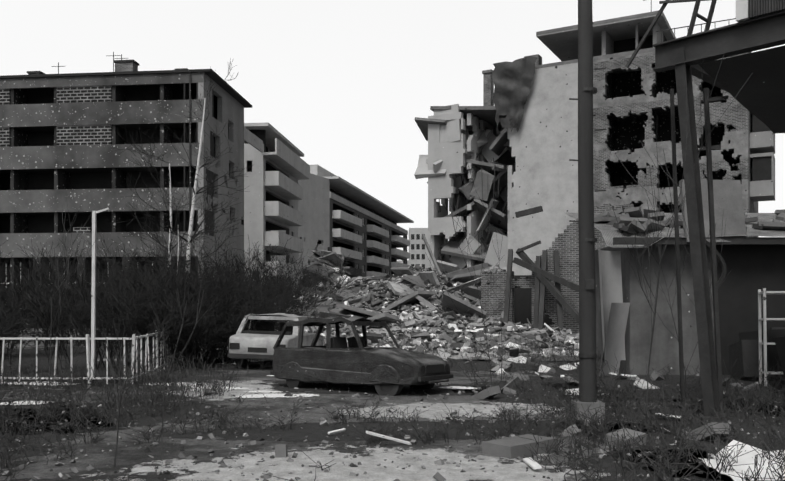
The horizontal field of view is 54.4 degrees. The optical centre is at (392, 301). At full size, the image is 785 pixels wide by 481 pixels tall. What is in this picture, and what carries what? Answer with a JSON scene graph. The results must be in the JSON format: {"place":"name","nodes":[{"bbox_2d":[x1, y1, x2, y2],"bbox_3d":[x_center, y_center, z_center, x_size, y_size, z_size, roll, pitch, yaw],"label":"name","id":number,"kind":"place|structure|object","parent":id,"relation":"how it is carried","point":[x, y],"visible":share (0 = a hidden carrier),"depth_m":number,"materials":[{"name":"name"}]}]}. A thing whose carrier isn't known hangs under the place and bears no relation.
{"place":"outdoors","nodes":[
{"label":"outdoors","id":0,"kind":"place"},
{"bbox_2d":[198,75,243,283],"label":"building side wall","id":1,"kind":"structure","parent":0,"point":[230,109],"depth_m":52.17,"materials":[{"name":"grey concrete"}]},
{"bbox_2d":[259,155,297,288],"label":"building street wall","id":2,"kind":"structure","parent":0,"point":[292,230],"depth_m":74.57,"materials":[{"name":"grey concrete"}]},
{"bbox_2d":[328,198,406,277],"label":"balconies","id":3,"kind":"structure","parent":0,"point":[361,230],"depth_m":135.77,"materials":[{"name":"grey concrete"}]},
{"bbox_2d":[310,164,413,279],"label":"building balconies","id":4,"kind":"structure","parent":3,"relation":"attached to","point":[346,193],"depth_m":135.94,"materials":[{"name":"grey concrete"}]},
{"bbox_2d":[0,328,782,480],"bbox_3d":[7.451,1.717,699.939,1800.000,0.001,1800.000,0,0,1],"label":"ground","id":5,"kind":"structure","parent":0,"point":[128,456],"depth_m":9.45,"materials":[{"name":"grey soil"}]},
{"bbox_2d":[0,399,113,475],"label":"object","id":6,"kind":"object","parent":5,"relation":"on","point":[47,435],"visible":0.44,"depth_m":9.71,"materials":[{"name":"plant"}]},
{"bbox_2d":[0,401,54,404],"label":"snow patch","id":7,"kind":"object","parent":6,"relation":"on","point":[25,402],"visible":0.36,"depth_m":12.93,"materials":[{"name":"white snow"}]},
{"bbox_2d":[0,474,201,480],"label":"dirt patch","id":8,"kind":"object","parent":5,"relation":"on","point":[113,477],"visible":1,"depth_m":7.40,"materials":[{"name":"grey soil"}]},
{"bbox_2d":[0,376,206,386],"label":"dirt patch","id":9,"kind":"object","parent":5,"relation":"on","point":[94,380],"visible":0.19,"depth_m":16.62,"materials":[{"name":"grey soil"}]},
{"bbox_2d":[0,401,234,434],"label":"dirt patch","id":10,"kind":"object","parent":5,"relation":"on","point":[145,421],"visible":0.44,"depth_m":11.50,"materials":[{"name":"grey soil"}]},
{"bbox_2d":[0,69,251,328],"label":"building front","id":11,"kind":"structure","parent":5,"relation":"on","point":[58,133],"depth_m":49.14,"materials":[{"name":"concrete"}]},
{"bbox_2d":[27,52,187,74],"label":"fixtures","id":12,"kind":"object","parent":11,"relation":"on","point":[121,65],"visible":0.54,"depth_m":51.30,"materials":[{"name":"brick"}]},
{"bbox_2d":[0,345,266,394],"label":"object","id":13,"kind":"object","parent":5,"relation":"on","point":[81,362],"visible":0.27,"depth_m":21.21,"materials":[{"name":"plant"}]},
{"bbox_2d":[2,381,78,385],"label":"snow patch","id":14,"kind":"object","parent":13,"relation":"on","point":[34,383],"visible":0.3,"depth_m":15.94,"materials":[{"name":"white snow"}]},
{"bbox_2d":[0,208,180,383],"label":"metal fence","id":15,"kind":"object","parent":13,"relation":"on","point":[93,338],"visible":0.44,"depth_m":16.74,"materials":[{"name":"white metal"}]},
{"bbox_2d":[81,58,252,276],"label":"birch trees","id":16,"kind":"object","parent":5,"relation":"on","point":[190,226],"visible":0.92,"depth_m":34.84,"materials":[{"name":"grey plant"}]},
{"bbox_2d":[0,221,358,374],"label":"bare shrubs","id":17,"kind":"object","parent":5,"relation":"on","point":[122,300],"visible":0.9,"depth_m":20.48,"materials":[{"name":"black plant"}]},
{"bbox_2d":[184,83,230,271],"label":"windows","id":18,"kind":"structure","parent":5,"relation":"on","point":[186,134],"depth_m":48.80,"materials":[{"name":"black glass"}]},
{"bbox_2d":[159,380,282,400],"bbox_3d":[-3.303,1.709,15.016,3.200,0.001,4.600,0,0,-22],"label":"concrete patch","id":19,"kind":"object","parent":5,"relation":"on","point":[252,387],"visible":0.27,"depth_m":14.71,"materials":[{"name":"grey concrete"}]},
{"bbox_2d":[149,382,208,385],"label":"snow patch","id":20,"kind":"object","parent":19,"relation":"on","point":[185,383],"visible":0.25,"depth_m":15.94,"materials":[{"name":"white snow"}]},
{"bbox_2d":[193,386,248,388],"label":"snow patch","id":21,"kind":"object","parent":19,"relation":"on","point":[227,387],"visible":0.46,"depth_m":15.11,"materials":[{"name":"white snow"}]},
{"bbox_2d":[244,390,282,392],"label":"snow patch","id":22,"kind":"object","parent":19,"relation":"on","point":[264,391],"visible":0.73,"depth_m":14.52,"materials":[{"name":"white snow"}]},
{"bbox_2d":[229,393,319,397],"bbox_3d":[-2.120,1.705,13.858,2.146,0.001,0.843,0,0,-3],"label":"snow patch","id":23,"kind":"object","parent":19,"relation":"on","point":[271,395],"visible":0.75,"depth_m":13.90,"materials":[{"name":"white snow"}]},
{"bbox_2d":[222,358,270,366],"bbox_3d":[-2.905,1.713,24.012,5.000,0.001,8.000,0,0,1],"label":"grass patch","id":24,"kind":"object","parent":5,"relation":"on","point":[257,363],"depth_m":21.21,"materials":[{"name":"grey plant"}]},
{"bbox_2d":[227,313,323,367],"bbox_3d":[-3.099,1.031,21.048,1.684,1.463,3.990,2,0,9],"label":"station wagon","id":25,"kind":"object","parent":5,"relation":"on","point":[245,345],"visible":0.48,"depth_m":19.57,"materials":[{"name":"metal"}]},
{"bbox_2d":[244,122,309,278],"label":"building balconies","id":26,"kind":"structure","parent":5,"relation":"on","point":[284,153],"depth_m":71.60,"materials":[{"name":"grey concrete"}]},
{"bbox_2d":[244,144,263,283],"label":"building end wall","id":27,"kind":"structure","parent":26,"relation":"attached to","point":[253,212],"depth_m":68.12,"materials":[{"name":"paint"}]},
{"bbox_2d":[245,130,265,281],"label":"building wall","id":28,"kind":"structure","parent":26,"relation":"attached to","point":[261,134],"depth_m":69.12,"materials":[{"name":"grey concrete"}]},
{"bbox_2d":[271,173,329,267],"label":"building end wall","id":29,"kind":"structure","parent":5,"relation":"on","point":[314,206],"depth_m":109.83,"materials":[{"name":"grey concrete"}]},
{"bbox_2d":[298,262,340,285],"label":"rubble mound","id":30,"kind":"object","parent":5,"relation":"on","point":[334,274],"depth_m":89.12,"materials":[{"name":"grey concrete"}]},
{"bbox_2d":[303,250,350,290],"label":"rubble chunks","id":31,"kind":"object","parent":5,"relation":"on","point":[333,257],"visible":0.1,"depth_m":90.02,"materials":[{"name":"concrete"}]},
{"bbox_2d":[97,268,578,360],"bbox_3d":[3.181,-0.232,42.902,23.960,4.058,42.109,0,0,1],"label":"rubble mound","id":32,"kind":"object","parent":5,"relation":"on","point":[356,289],"visible":0.02,"depth_m":31.47,"materials":[{"name":"grey concrete"}]},
{"bbox_2d":[80,444,610,480],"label":"concrete patch","id":33,"kind":"object","parent":5,"relation":"on","point":[339,470],"visible":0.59,"depth_m":7.83,"materials":[{"name":"grey concrete"}]},
{"bbox_2d":[270,315,452,395],"bbox_3d":[-0.632,1.030,15.158,3.594,1.547,1.476,-1,-3,32],"label":"wrecked car","id":34,"kind":"object","parent":5,"relation":"on","point":[391,371],"visible":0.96,"depth_m":14.66,"materials":[{"name":"metal"}]},
{"bbox_2d":[242,380,502,395],"bbox_3d":[-0.599,1.713,15.386,6.000,0.001,2.600,0,0,15],"label":"dirt patch","id":35,"kind":"object","parent":5,"relation":"on","point":[361,389],"visible":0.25,"depth_m":14.92,"materials":[{"name":"grey soil"}]},
{"bbox_2d":[439,386,476,388],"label":"snow patch","id":36,"kind":"object","parent":35,"relation":"on","point":[458,387],"visible":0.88,"depth_m":15.20,"materials":[{"name":"white snow"}]},
{"bbox_2d":[182,234,578,357],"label":"rubble chunks","id":37,"kind":"object","parent":5,"relation":"on","point":[416,281],"visible":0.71,"depth_m":34.92,"materials":[{"name":"concrete"}]},
{"bbox_2d":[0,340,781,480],"bbox_3d":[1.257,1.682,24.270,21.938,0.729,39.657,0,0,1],"label":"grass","id":38,"kind":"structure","parent":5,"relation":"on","point":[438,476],"depth_m":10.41,"materials":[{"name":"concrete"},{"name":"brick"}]},
{"bbox_2d":[0,53,784,480],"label":"dry weeds","id":39,"kind":"object","parent":5,"relation":"on","point":[166,383],"visible":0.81,"depth_m":10.79,"materials":[{"name":"grey plant"}]},
{"bbox_2d":[154,420,667,440],"bbox_3d":[0.445,1.713,10.225,7.200,0.001,1.600,0,0,-5],"label":"dirt patch","id":40,"kind":"object","parent":5,"relation":"on","point":[311,431],"visible":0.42,"depth_m":10.08,"materials":[{"name":"grey soil"}]},
{"bbox_2d":[397,228,431,268],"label":"distant blocks","id":41,"kind":"structure","parent":5,"relation":"on","point":[417,250],"depth_m":229.90,"materials":[{"name":"paint"}]},
{"bbox_2d":[307,401,564,420],"bbox_3d":[0.765,1.709,12.071,5.400,0.001,2.600,0,0,-6],"label":"concrete patch","id":42,"kind":"object","parent":5,"relation":"on","point":[432,411],"visible":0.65,"depth_m":12.12,"materials":[{"name":"grey concrete"}]},
{"bbox_2d":[414,104,515,276],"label":"collapsed slabs","id":43,"kind":"structure","parent":5,"relation":"on","point":[492,146],"depth_m":52.90,"materials":[{"name":"grey concrete"}]},
{"bbox_2d":[430,175,457,270],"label":"damaged wall","id":44,"kind":"structure","parent":43,"relation":"attached to","point":[436,241],"depth_m":54.56,"materials":[{"name":"paint"}]},
{"bbox_2d":[426,112,466,238],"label":"building wall","id":45,"kind":"structure","parent":43,"relation":"attached to","point":[451,155],"depth_m":52.99,"materials":[{"name":"paint"}]},
{"bbox_2d":[467,113,494,266],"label":"broken wall edge","id":46,"kind":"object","parent":43,"relation":"attached to","point":[475,217],"depth_m":53.16,"materials":[{"name":"paint"}]},
{"bbox_2d":[446,359,542,371],"bbox_3d":[2.062,1.713,20.958,4.000,0.001,5.000,0,0,-22],"label":"dirt patch","id":47,"kind":"object","parent":5,"relation":"on","point":[482,365],"visible":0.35,"depth_m":20.23,"materials":[{"name":"grey soil"}]},
{"bbox_2d":[275,348,784,480],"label":"concrete debris","id":48,"kind":"object","parent":5,"relation":"on","point":[513,447],"visible":0.52,"depth_m":8.48,"materials":[{"name":"concrete"}]},
{"bbox_2d":[514,275,554,324],"bbox_3d":[8.015,0.367,36.114,6.273,3.300,0.100,0,0,25],"label":"doorway","id":49,"kind":"structure","parent":5,"relation":"on","point":[522,305],"depth_m":36.85,"materials":[{"name":"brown brick"}]},
{"bbox_2d":[503,206,578,330],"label":"fallen beams","id":50,"kind":"structure","parent":5,"relation":"on","point":[543,275],"depth_m":33.23,"materials":[{"name":"grey wood"}]},
{"bbox_2d":[451,381,637,406],"bbox_3d":[2.791,1.713,14.449,3.200,0.001,4.400,0,0,-17],"label":"dirt patch","id":51,"kind":"object","parent":5,"relation":"on","point":[500,397],"visible":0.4,"depth_m":14.11,"materials":[{"name":"grey soil"}]},
{"bbox_2d":[481,204,623,332],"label":"brick wall","id":52,"kind":"structure","parent":5,"relation":"on","point":[565,244],"depth_m":33.66,"materials":[{"name":"grey brick"}]},
{"bbox_2d":[569,0,605,419],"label":"utility pole","id":53,"kind":"object","parent":5,"relation":"on","point":[587,240],"visible":0.96,"depth_m":11.16,"materials":[{"name":"grey wood"}]},
{"bbox_2d":[624,204,633,208],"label":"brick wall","id":54,"kind":"structure","parent":5,"relation":"on","point":[626,206],"depth_m":32.75,"materials":[{"name":"grey brick"}]},
{"bbox_2d":[514,0,774,236],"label":"building body","id":55,"kind":"structure","parent":5,"relation":"on","point":[618,37],"depth_m":48.72,"materials":[{"name":"grey concrete"}]},
{"bbox_2d":[508,120,513,222],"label":"building cross wall","id":56,"kind":"structure","parent":55,"relation":"attached to","point":[510,174],"depth_m":51.11,"materials":[{"name":"paint"}]},
{"bbox_2d":[484,63,577,274],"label":"wall","id":57,"kind":"structure","parent":55,"relation":"attached to","point":[544,142],"depth_m":49.51,"materials":[{"name":"grey concrete"}]},
{"bbox_2d":[491,56,536,133],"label":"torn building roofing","id":58,"kind":"object","parent":57,"relation":"attached to","point":[512,81],"visible":1,"depth_m":50.07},
{"bbox_2d":[524,362,784,416],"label":"grass","id":59,"kind":"structure","parent":5,"relation":"on","point":[672,378],"depth_m":16.01,"materials":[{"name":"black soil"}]},
{"bbox_2d":[575,449,761,480],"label":"dirt patch","id":60,"kind":"object","parent":5,"relation":"on","point":[607,462],"visible":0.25,"depth_m":7.80,"materials":[{"name":"black soil"}]},
{"bbox_2d":[563,396,784,480],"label":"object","id":61,"kind":"object","parent":5,"relation":"on","point":[746,427],"visible":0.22,"depth_m":10.01,"materials":[{"name":"plant"}]},
{"bbox_2d":[625,0,784,420],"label":"steel frame","id":62,"kind":"object","parent":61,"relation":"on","point":[760,25],"visible":0.92,"depth_m":11.22,"materials":[{"name":"grey metal"}]},
{"bbox_2d":[565,179,784,384],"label":"outbuilding","id":63,"kind":"structure","parent":5,"relation":"on","point":[751,294],"depth_m":17.91,"materials":[{"name":"concrete"}]},
{"bbox_2d":[763,381,784,393],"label":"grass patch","id":64,"kind":"object","parent":5,"relation":"on","point":[776,385],"visible":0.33,"depth_m":15.63,"materials":[{"name":"grey plant"}]},
{"bbox_2d":[0,0,784,259],"label":"sky","id":65,"kind":"structure","parent":0,"point":[346,82],"materials":[{"name":"white"}]},
{"bbox_2d":[458,127,515,286],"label":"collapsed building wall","id":66,"kind":"structure","parent":0,"point":[506,158],"depth_m":55.85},
{"bbox_2d":[482,54,541,105],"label":"building chimneys","id":67,"kind":"object","parent":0,"point":[488,88],"visible":0.52,"depth_m":54.63,"materials":[{"name":"grey concrete"}]},
{"bbox_2d":[593,51,741,212],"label":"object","id":68,"kind":"structure","parent":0,"point":[647,103],"depth_m":46.52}
]}

